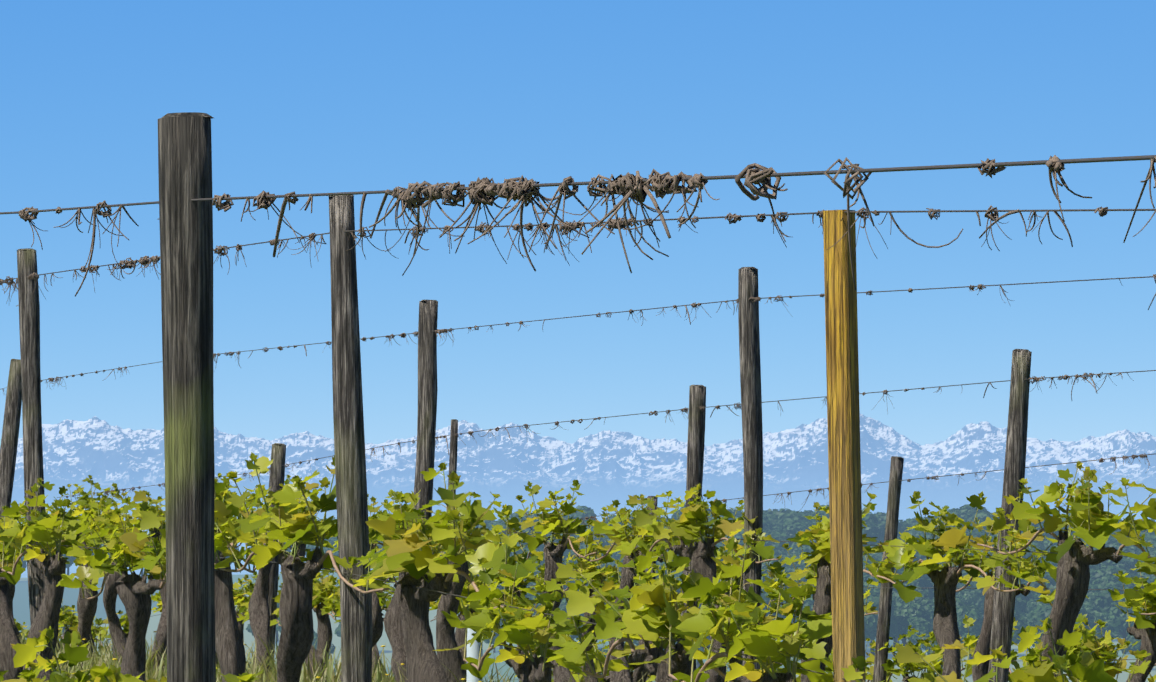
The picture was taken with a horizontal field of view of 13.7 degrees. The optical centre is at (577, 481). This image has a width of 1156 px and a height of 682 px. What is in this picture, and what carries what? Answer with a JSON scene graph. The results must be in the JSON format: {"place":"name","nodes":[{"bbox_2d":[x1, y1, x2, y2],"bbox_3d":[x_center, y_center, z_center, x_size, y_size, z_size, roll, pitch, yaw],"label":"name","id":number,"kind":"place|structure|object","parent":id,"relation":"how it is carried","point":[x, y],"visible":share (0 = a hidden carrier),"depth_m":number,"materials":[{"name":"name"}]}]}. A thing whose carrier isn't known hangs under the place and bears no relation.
{"place":"outdoors","nodes":[
{"label":"outdoors","id":0,"kind":"place"},
{"bbox_2d":[0,414,1155,526],"bbox_3d":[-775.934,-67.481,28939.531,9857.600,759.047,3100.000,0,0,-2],"label":"mountains","id":1,"kind":"structure","parent":0,"point":[604,468],"depth_m":29145.66,"materials":[{"name":"white snow"}]},
{"bbox_2d":[0,0,1155,446],"label":"sky","id":2,"kind":"structure","parent":0,"point":[300,96],"materials":[{"name":"blue"}]},
{"bbox_2d":[13,530,1155,681],"bbox_3d":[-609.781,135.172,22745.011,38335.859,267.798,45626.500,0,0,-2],"label":"ground","id":3,"kind":"structure","parent":0,"point":[22,605],"depth_m":1282.23,"materials":[{"name":"soil"}]},
{"bbox_2d":[0,359,22,521],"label":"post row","id":4,"kind":"object","parent":3,"relation":"on","point":[10,432],"visible":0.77,"depth_m":36.27,"materials":[{"name":"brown wood"}]},
{"bbox_2d":[0,500,26,680],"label":"vine","id":5,"kind":"object","parent":3,"relation":"on","point":[8,636],"visible":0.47,"depth_m":20.67,"materials":[{"name":"green plant"}]},
{"bbox_2d":[9,517,27,641],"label":"vine","id":6,"kind":"object","parent":3,"relation":"on","point":[12,589],"visible":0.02,"depth_m":36.53,"materials":[{"name":"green plant"}]},
{"bbox_2d":[16,248,56,667],"bbox_3d":[-2.267,0.325,20.259,0.202,2.609,0.091,0,0,-2],"label":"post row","id":7,"kind":"object","parent":3,"relation":"on","point":[31,367],"visible":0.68,"depth_m":20.22,"materials":[{"name":"brown wood"}]},
{"bbox_2d":[0,205,1155,305],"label":"top wire","id":8,"kind":"object","parent":7,"relation":"attached to","point":[145,261],"visible":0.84,"depth_m":13.06,"materials":[{"name":"grey metal"}]},
{"bbox_2d":[0,477,90,681],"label":"vine","id":9,"kind":"object","parent":3,"relation":"on","point":[50,564],"visible":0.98,"depth_m":19.59,"materials":[{"name":"green plant"}]},
{"bbox_2d":[0,626,133,681],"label":"vine","id":10,"kind":"object","parent":3,"relation":"on","point":[73,654],"visible":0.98,"depth_m":8.90,"materials":[{"name":"green plant"}]},
{"bbox_2d":[58,599,77,647],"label":"vine","id":11,"kind":"object","parent":3,"relation":"on","point":[68,617],"visible":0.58,"depth_m":42.86,"materials":[{"name":"green plant"}]},
{"bbox_2d":[49,475,123,665],"bbox_3d":[-3.424,0.787,33.868,0.412,1.672,1.678,-1,2,-21],"label":"vine","id":12,"kind":"object","parent":3,"relation":"on","point":[86,610],"visible":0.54,"depth_m":33.84,"materials":[{"name":"green plant"}]},
{"bbox_2d":[69,613,110,653],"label":"vine","id":13,"kind":"object","parent":3,"relation":"on","point":[96,631],"visible":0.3,"depth_m":41.34,"materials":[{"name":"green plant"}]},
{"bbox_2d":[56,496,158,681],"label":"vine","id":14,"kind":"object","parent":3,"relation":"on","point":[135,591],"visible":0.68,"depth_m":18.44,"materials":[{"name":"green plant"}]},
{"bbox_2d":[79,496,137,665],"bbox_3d":[-3.222,0.847,33.123,0.356,1.488,1.361,-2,0,-15],"label":"vine","id":15,"kind":"object","parent":3,"relation":"on","point":[110,594],"visible":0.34,"depth_m":32.81,"materials":[{"name":"green plant"}]},
{"bbox_2d":[103,610,128,640],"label":"vine","id":16,"kind":"object","parent":3,"relation":"on","point":[125,625],"visible":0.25,"depth_m":40.58,"materials":[{"name":"green plant"}]},
{"bbox_2d":[113,489,159,670],"bbox_3d":[-2.913,0.812,32.093,0.416,1.509,1.119,-2,-1,-22],"label":"vine","id":17,"kind":"object","parent":3,"relation":"on","point":[133,521],"visible":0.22,"depth_m":31.74,"materials":[{"name":"green plant"}]},
{"bbox_2d":[87,662,263,681],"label":"vine","id":18,"kind":"object","parent":3,"relation":"on","point":[102,672],"visible":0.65,"depth_m":8.24,"materials":[{"name":"green plant"}]},
{"bbox_2d":[159,112,222,681],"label":"post","id":19,"kind":"object","parent":3,"relation":"on","point":[190,631],"visible":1,"depth_m":7.88,"materials":[{"name":"grey wood"}]},
{"bbox_2d":[0,155,1155,296],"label":"top wire","id":20,"kind":"object","parent":19,"relation":"attached to","point":[486,191],"visible":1,"depth_m":5.95,"materials":[{"name":"grey metal"}]},
{"bbox_2d":[131,482,270,681],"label":"vine","id":21,"kind":"object","parent":3,"relation":"on","point":[233,656],"visible":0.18,"depth_m":17.18,"materials":[{"name":"green plant"}]},
{"bbox_2d":[218,473,267,535],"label":"vine","id":22,"kind":"object","parent":3,"relation":"on","point":[225,480],"visible":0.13,"depth_m":30.46,"materials":[{"name":"green plant"}]},
{"bbox_2d":[233,571,257,642],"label":"vine","id":23,"kind":"object","parent":3,"relation":"on","point":[237,594],"visible":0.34,"depth_m":36.71,"materials":[{"name":"green plant"}]},
{"bbox_2d":[234,574,282,626],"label":"vine","id":24,"kind":"object","parent":3,"relation":"on","point":[243,607],"visible":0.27,"depth_m":36.08,"materials":[{"name":"green plant"}]},
{"bbox_2d":[231,485,310,681],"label":"vine","id":25,"kind":"object","parent":3,"relation":"on","point":[259,612],"visible":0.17,"depth_m":29.45,"materials":[{"name":"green plant"}]},
{"bbox_2d":[266,443,285,677],"bbox_3d":[-2.289,0.974,35.541,0.273,2.513,0.115,0,0,-2],"label":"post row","id":26,"kind":"object","parent":3,"relation":"on","point":[278,459],"visible":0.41,"depth_m":35.50,"materials":[{"name":"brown wood"}]},
{"bbox_2d":[263,474,325,680],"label":"vine","id":27,"kind":"object","parent":3,"relation":"on","point":[281,605],"visible":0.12,"depth_m":28.42,"materials":[{"name":"green plant"}]},
{"bbox_2d":[218,452,389,681],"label":"vine","id":28,"kind":"object","parent":3,"relation":"on","point":[289,513],"visible":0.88,"depth_m":15.79,"materials":[{"name":"green plant"}]},
{"bbox_2d":[272,568,341,663],"bbox_3d":[-1.832,1.281,34.481,0.364,1.545,1.993,1,0,-22],"label":"vine","id":29,"kind":"object","parent":3,"relation":"on","point":[324,588],"visible":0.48,"depth_m":34.36,"materials":[{"name":"green plant"}]},
{"bbox_2d":[14,624,650,681],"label":"grass","id":30,"kind":"structure","parent":3,"relation":"on","point":[330,672],"depth_m":28.41,"materials":[{"name":"green plant"}]},
{"bbox_2d":[327,195,374,681],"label":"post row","id":31,"kind":"object","parent":3,"relation":"on","point":[348,380],"visible":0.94,"depth_m":15.42,"materials":[{"name":"grey wood"}]},
{"bbox_2d":[36,543,855,681],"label":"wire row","id":32,"kind":"object","parent":31,"relation":"attached to","point":[500,604],"visible":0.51,"depth_m":13.78,"materials":[{"name":"grey metal"}]},
{"bbox_2d":[332,494,391,681],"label":"vine","id":33,"kind":"object","parent":3,"relation":"on","point":[377,623],"visible":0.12,"depth_m":26.99,"materials":[{"name":"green plant"}]},
{"bbox_2d":[335,576,398,678],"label":"vine","id":34,"kind":"object","parent":3,"relation":"on","point":[383,597],"visible":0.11,"depth_m":33.01,"materials":[{"name":"green plant"}]},
{"bbox_2d":[370,548,432,640],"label":"vine","id":35,"kind":"object","parent":3,"relation":"on","point":[391,577],"visible":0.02,"depth_m":32.22,"materials":[{"name":"green plant"}]},
{"bbox_2d":[379,489,443,681],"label":"vine","id":36,"kind":"object","parent":3,"relation":"on","point":[393,626],"visible":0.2,"depth_m":26.00,"materials":[{"name":"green plant"}]},
{"bbox_2d":[406,300,437,681],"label":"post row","id":37,"kind":"object","parent":3,"relation":"on","point":[427,385],"visible":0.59,"depth_m":25.75,"materials":[{"name":"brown wood"}]},
{"bbox_2d":[2,274,1155,395],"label":"top wire","id":38,"kind":"object","parent":37,"relation":"attached to","point":[631,311],"visible":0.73,"depth_m":22.58,"materials":[{"name":"grey metal"}]},
{"bbox_2d":[363,462,537,681],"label":"vine","id":39,"kind":"object","parent":3,"relation":"on","point":[415,548],"visible":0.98,"depth_m":14.50,"materials":[{"name":"green plant"}]},
{"bbox_2d":[445,419,457,558],"bbox_3d":[-0.838,0.832,31.235,0.119,2.469,0.051,0,0,-2],"label":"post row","id":40,"kind":"object","parent":3,"relation":"on","point":[453,446],"visible":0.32,"depth_m":31.22,"materials":[{"name":"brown wood"}]},
{"bbox_2d":[57,370,1155,497],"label":"top wire","id":41,"kind":"object","parent":40,"relation":"attached to","point":[1085,376],"visible":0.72,"depth_m":26.51,"materials":[{"name":"grey metal"}]},
{"bbox_2d":[429,564,503,663],"bbox_3d":[-0.726,1.187,30.922,0.363,1.469,1.989,1,0,-17],"label":"vine","id":42,"kind":"object","parent":3,"relation":"on","point":[460,636],"visible":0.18,"depth_m":30.81,"materials":[{"name":"green plant"}]},
{"bbox_2d":[436,491,505,681],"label":"vine","id":43,"kind":"object","parent":3,"relation":"on","point":[452,661],"visible":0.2,"depth_m":25.01,"materials":[{"name":"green plant"}]},
{"bbox_2d":[467,628,482,681],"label":"vine guard tube","id":44,"kind":"object","parent":3,"relation":"on","point":[473,650],"visible":0.26,"depth_m":23.91,"materials":[{"name":"white plastic"}]},
{"bbox_2d":[462,556,543,681],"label":"vine","id":45,"kind":"object","parent":3,"relation":"on","point":[530,577],"visible":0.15,"depth_m":29.91,"materials":[{"name":"green plant"}]},
{"bbox_2d":[432,554,588,681],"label":"vine","id":46,"kind":"object","parent":3,"relation":"on","point":[526,631],"visible":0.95,"depth_m":13.71,"materials":[{"name":"green plant"}]},
{"bbox_2d":[498,480,600,681],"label":"vine","id":47,"kind":"object","parent":3,"relation":"on","point":[554,521],"visible":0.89,"depth_m":23.77,"materials":[{"name":"green plant"}]},
{"bbox_2d":[525,536,620,681],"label":"vine","id":48,"kind":"object","parent":3,"relation":"on","point":[584,565],"visible":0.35,"depth_m":28.32,"materials":[{"name":"green plant"}]},
{"bbox_2d":[563,505,596,523],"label":"ridge tree","id":49,"kind":"object","parent":3,"relation":"on","point":[588,511],"visible":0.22,"depth_m":1602.60,"materials":[{"name":"green plant"}]},
{"bbox_2d":[570,640,655,681],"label":"vine","id":50,"kind":"object","parent":3,"relation":"on","point":[598,670],"visible":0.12,"depth_m":33.11,"materials":[{"name":"green plant"}]},
{"bbox_2d":[587,560,682,681],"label":"vine","id":51,"kind":"object","parent":3,"relation":"on","point":[608,585],"visible":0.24,"depth_m":27.79,"materials":[{"name":"green plant"}]},
{"bbox_2d":[544,542,745,681],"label":"vine","id":52,"kind":"object","parent":3,"relation":"on","point":[649,594],"visible":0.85,"depth_m":12.56,"materials":[{"name":"green plant"}]},
{"bbox_2d":[572,494,721,681],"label":"vine","id":53,"kind":"object","parent":3,"relation":"on","point":[628,574],"visible":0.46,"depth_m":22.67,"materials":[{"name":"green plant"}]},
{"bbox_2d":[646,496,656,681],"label":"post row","id":54,"kind":"object","parent":3,"relation":"on","point":[655,562],"visible":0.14,"depth_m":32.47,"materials":[{"name":"brown wood"}]},
{"bbox_2d":[481,453,1155,534],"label":"top wire","id":55,"kind":"object","parent":54,"relation":"attached to","point":[1142,456],"visible":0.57,"depth_m":27.76,"materials":[{"name":"grey metal"}]},
{"bbox_2d":[607,483,779,681],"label":"vine","id":56,"kind":"object","parent":3,"relation":"on","point":[690,527],"visible":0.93,"depth_m":21.53,"materials":[{"name":"green plant"}]},
{"bbox_2d":[683,385,704,669],"bbox_3d":[0.615,0.710,26.730,0.183,2.492,0.100,0,0,-2],"label":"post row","id":57,"kind":"object","parent":3,"relation":"on","point":[695,444],"visible":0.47,"depth_m":26.70,"materials":[{"name":"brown wood"}]},
{"bbox_2d":[680,537,766,665],"bbox_3d":[0.733,1.049,26.623,0.412,1.525,1.108,0,1,-16],"label":"vine","id":58,"kind":"object","parent":3,"relation":"on","point":[720,552],"visible":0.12,"depth_m":26.29,"materials":[{"name":"green plant"}]},
{"bbox_2d":[630,534,832,681],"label":"vine","id":59,"kind":"object","parent":3,"relation":"on","point":[764,645],"visible":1,"depth_m":11.64,"materials":[{"name":"green plant"}]},
{"bbox_2d":[737,267,764,669],"bbox_3d":[0.757,0.345,21.055,0.122,2.563,0.104,0,0,-2],"label":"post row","id":60,"kind":"object","parent":3,"relation":"on","point":[749,498],"visible":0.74,"depth_m":21.02,"materials":[{"name":"grey wood"}]},
{"bbox_2d":[734,515,773,540],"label":"ridge tree","id":61,"kind":"object","parent":3,"relation":"on","point":[766,522],"visible":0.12,"depth_m":1472.52,"materials":[{"name":"green plant"}]},
{"bbox_2d":[738,528,791,549],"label":"ridge tree","id":62,"kind":"object","parent":3,"relation":"on","point":[780,535],"visible":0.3,"depth_m":1426.31,"materials":[{"name":"green plant"}]},
{"bbox_2d":[762,508,809,530],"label":"ridge tree","id":63,"kind":"object","parent":3,"relation":"on","point":[780,518],"visible":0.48,"depth_m":1518.60,"materials":[{"name":"green plant"}]},
{"bbox_2d":[780,543,809,562],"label":"ridge tree","id":64,"kind":"object","parent":3,"relation":"on","point":[795,550],"visible":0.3,"depth_m":1388.45,"materials":[{"name":"green plant"}]},
{"bbox_2d":[781,520,815,543],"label":"ridge tree","id":65,"kind":"object","parent":3,"relation":"on","point":[791,528],"visible":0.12,"depth_m":1456.54,"materials":[{"name":"green plant"}]},
{"bbox_2d":[763,533,878,670],"bbox_3d":[1.271,1.020,24.983,0.352,1.520,1.882,-1,1,-15],"label":"vine","id":66,"kind":"object","parent":3,"relation":"on","point":[810,574],"visible":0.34,"depth_m":25.01,"materials":[{"name":"green plant"}]},
{"bbox_2d":[823,210,863,681],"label":"yellow stake","id":67,"kind":"object","parent":3,"relation":"on","point":[844,444],"visible":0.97,"depth_m":11.22,"materials":[{"name":"yellow wood"}]},
{"bbox_2d":[791,638,896,681],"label":"vine","id":68,"kind":"object","parent":3,"relation":"on","point":[828,670],"visible":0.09,"depth_m":29.06,"materials":[{"name":"green plant"}]},
{"bbox_2d":[786,492,921,681],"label":"vine","id":69,"kind":"object","parent":3,"relation":"on","point":[819,532],"visible":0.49,"depth_m":19.87,"materials":[{"name":"green plant"}]},
{"bbox_2d":[862,520,878,544],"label":"ridge tree","id":70,"kind":"object","parent":3,"relation":"on","point":[867,529],"visible":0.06,"depth_m":1474.34,"materials":[{"name":"green plant"}]},
{"bbox_2d":[862,511,881,543],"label":"ridge tree","id":71,"kind":"object","parent":3,"relation":"on","point":[871,518],"visible":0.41,"depth_m":1477.93,"materials":[{"name":"green plant"}]},
{"bbox_2d":[863,592,897,653],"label":"ridge tree","id":72,"kind":"object","parent":3,"relation":"on","point":[868,622],"visible":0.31,"depth_m":1133.78,"materials":[{"name":"green plant"}]},
{"bbox_2d":[863,573,909,593],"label":"ridge tree","id":73,"kind":"object","parent":3,"relation":"on","point":[865,583],"visible":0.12,"depth_m":1241.13,"materials":[{"name":"green plant"}]},
{"bbox_2d":[870,456,903,681],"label":"post","id":74,"kind":"object","parent":3,"relation":"on","point":[880,627],"visible":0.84,"depth_m":28.25,"materials":[{"name":"grey wood"}]},
{"bbox_2d":[872,512,910,542],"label":"ridge tree","id":75,"kind":"object","parent":3,"relation":"on","point":[902,526],"visible":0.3,"depth_m":1534.95,"materials":[{"name":"green plant"}]},
{"bbox_2d":[888,599,930,645],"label":"ridge tree","id":76,"kind":"object","parent":3,"relation":"on","point":[904,613],"visible":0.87,"depth_m":1142.22,"materials":[{"name":"green plant"}]},
{"bbox_2d":[864,625,965,681],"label":"vine","id":77,"kind":"object","parent":3,"relation":"on","point":[910,667],"visible":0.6,"depth_m":28.16,"materials":[{"name":"green plant"}]},
{"bbox_2d":[897,568,933,599],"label":"ridge tree","id":78,"kind":"object","parent":3,"relation":"on","point":[924,580],"visible":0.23,"depth_m":1247.70,"materials":[{"name":"green plant"}]},
{"bbox_2d":[906,616,933,648],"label":"ridge tree","id":79,"kind":"object","parent":3,"relation":"on","point":[922,625],"visible":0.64,"depth_m":1132.56,"materials":[{"name":"green plant"}]},
{"bbox_2d":[877,491,1046,678],"bbox_3d":[1.445,0.758,18.909,0.344,1.449,1.840,2,0,-14],"label":"vine","id":80,"kind":"object","parent":3,"relation":"on","point":[952,541],"visible":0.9,"depth_m":18.95,"materials":[{"name":"green plant"}]},
{"bbox_2d":[920,614,1019,681],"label":"vine","id":81,"kind":"object","parent":3,"relation":"on","point":[968,622],"visible":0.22,"depth_m":27.17,"materials":[{"name":"green plant"}]},
{"bbox_2d":[956,604,983,659],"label":"ridge tree","id":82,"kind":"object","parent":3,"relation":"on","point":[974,612],"visible":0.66,"depth_m":1125.09,"materials":[{"name":"green plant"}]},
{"bbox_2d":[956,580,985,614],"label":"ridge tree","id":83,"kind":"object","parent":3,"relation":"on","point":[973,596],"visible":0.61,"depth_m":1250.79,"materials":[{"name":"green plant"}]},
{"bbox_2d":[956,504,989,525],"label":"ridge tree","id":84,"kind":"object","parent":3,"relation":"on","point":[965,512],"visible":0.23,"depth_m":1521.53,"materials":[{"name":"green plant"}]},
{"bbox_2d":[965,510,998,532],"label":"ridge tree","id":85,"kind":"object","parent":3,"relation":"on","point":[982,515],"visible":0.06,"depth_m":1493.89,"materials":[{"name":"green plant"}]},
{"bbox_2d":[841,617,1155,681],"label":"vine","id":86,"kind":"object","parent":3,"relation":"on","point":[1085,667],"visible":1,"depth_m":9.95,"materials":[{"name":"green plant"}]},
{"bbox_2d":[987,349,1031,681],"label":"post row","id":87,"kind":"object","parent":3,"relation":"on","point":[999,622],"visible":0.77,"depth_m":22.38,"materials":[{"name":"grey wood"}]},
{"bbox_2d":[939,526,1088,681],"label":"vine","id":88,"kind":"object","parent":3,"relation":"on","point":[979,671],"visible":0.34,"depth_m":22.62,"materials":[{"name":"green plant"}]},
{"bbox_2d":[1009,610,1028,653],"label":"ridge tree","id":89,"kind":"object","parent":3,"relation":"on","point":[1019,618],"visible":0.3,"depth_m":1153.75,"materials":[{"name":"green plant"}]},
{"bbox_2d":[1011,591,1031,610],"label":"ridge tree","id":90,"kind":"object","parent":3,"relation":"on","point":[1020,599],"visible":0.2,"depth_m":1224.51,"materials":[{"name":"green plant"}]},
{"bbox_2d":[1024,592,1041,612],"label":"ridge tree","id":91,"kind":"object","parent":3,"relation":"on","point":[1032,602],"visible":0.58,"depth_m":1225.07,"materials":[{"name":"green plant"}]},
{"bbox_2d":[1019,600,1088,646],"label":"ridge tree","id":92,"kind":"object","parent":3,"relation":"on","point":[1042,611],"visible":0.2,"depth_m":1129.95,"materials":[{"name":"green plant"}]},
{"bbox_2d":[1024,604,1097,629],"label":"ridge tree","id":93,"kind":"object","parent":3,"relation":"on","point":[1092,619],"visible":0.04,"depth_m":1156.43,"materials":[{"name":"green plant"}]},
{"bbox_2d":[976,461,1155,677],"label":"vine","id":94,"kind":"object","parent":3,"relation":"on","point":[1091,521],"visible":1,"depth_m":17.63,"materials":[{"name":"green plant"}]},
{"bbox_2d":[1019,613,1136,681],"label":"vine","id":95,"kind":"object","parent":3,"relation":"on","point":[1100,648],"visible":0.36,"depth_m":25.57,"materials":[{"name":"green plant"}]},
{"bbox_2d":[1084,588,1121,640],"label":"ridge tree","id":96,"kind":"object","parent":3,"relation":"on","point":[1100,616],"visible":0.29,"depth_m":1180.38,"materials":[{"name":"green plant"}]},
{"bbox_2d":[1083,585,1124,636],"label":"ridge tree","id":97,"kind":"object","parent":3,"relation":"on","point":[1104,599],"visible":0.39,"depth_m":1181.63,"materials":[{"name":"green plant"}]},
{"bbox_2d":[1088,576,1126,590],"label":"ridge tree","id":98,"kind":"object","parent":3,"relation":"on","point":[1103,582],"visible":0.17,"depth_m":1230.84,"materials":[{"name":"green plant"}]},
{"bbox_2d":[1089,565,1143,588],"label":"ridge tree","id":99,"kind":"object","parent":3,"relation":"on","point":[1104,570],"visible":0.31,"depth_m":1258.95,"materials":[{"name":"green plant"}]},
{"bbox_2d":[1097,558,1136,575],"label":"ridge tree","id":100,"kind":"object","parent":3,"relation":"on","point":[1125,564],"visible":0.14,"depth_m":1306.90,"materials":[{"name":"green plant"}]},
{"bbox_2d":[1104,598,1133,653],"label":"ridge tree","id":101,"kind":"object","parent":3,"relation":"on","point":[1115,618],"visible":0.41,"depth_m":1167.13,"materials":[{"name":"green plant"}]},
{"bbox_2d":[1115,541,1141,563],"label":"ridge tree","id":102,"kind":"object","parent":3,"relation":"on","point":[1134,549],"visible":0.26,"depth_m":1383.63,"materials":[{"name":"green plant"}]},
{"bbox_2d":[1121,635,1140,651],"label":"ridge tree","id":103,"kind":"object","parent":3,"relation":"on","point":[1133,640],"visible":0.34,"depth_m":1113.78,"materials":[{"name":"plant"}]},
{"bbox_2d":[1108,560,1155,681],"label":"vine","id":104,"kind":"object","parent":3,"relation":"on","point":[1143,628],"visible":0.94,"depth_m":21.08,"materials":[{"name":"green plant"}]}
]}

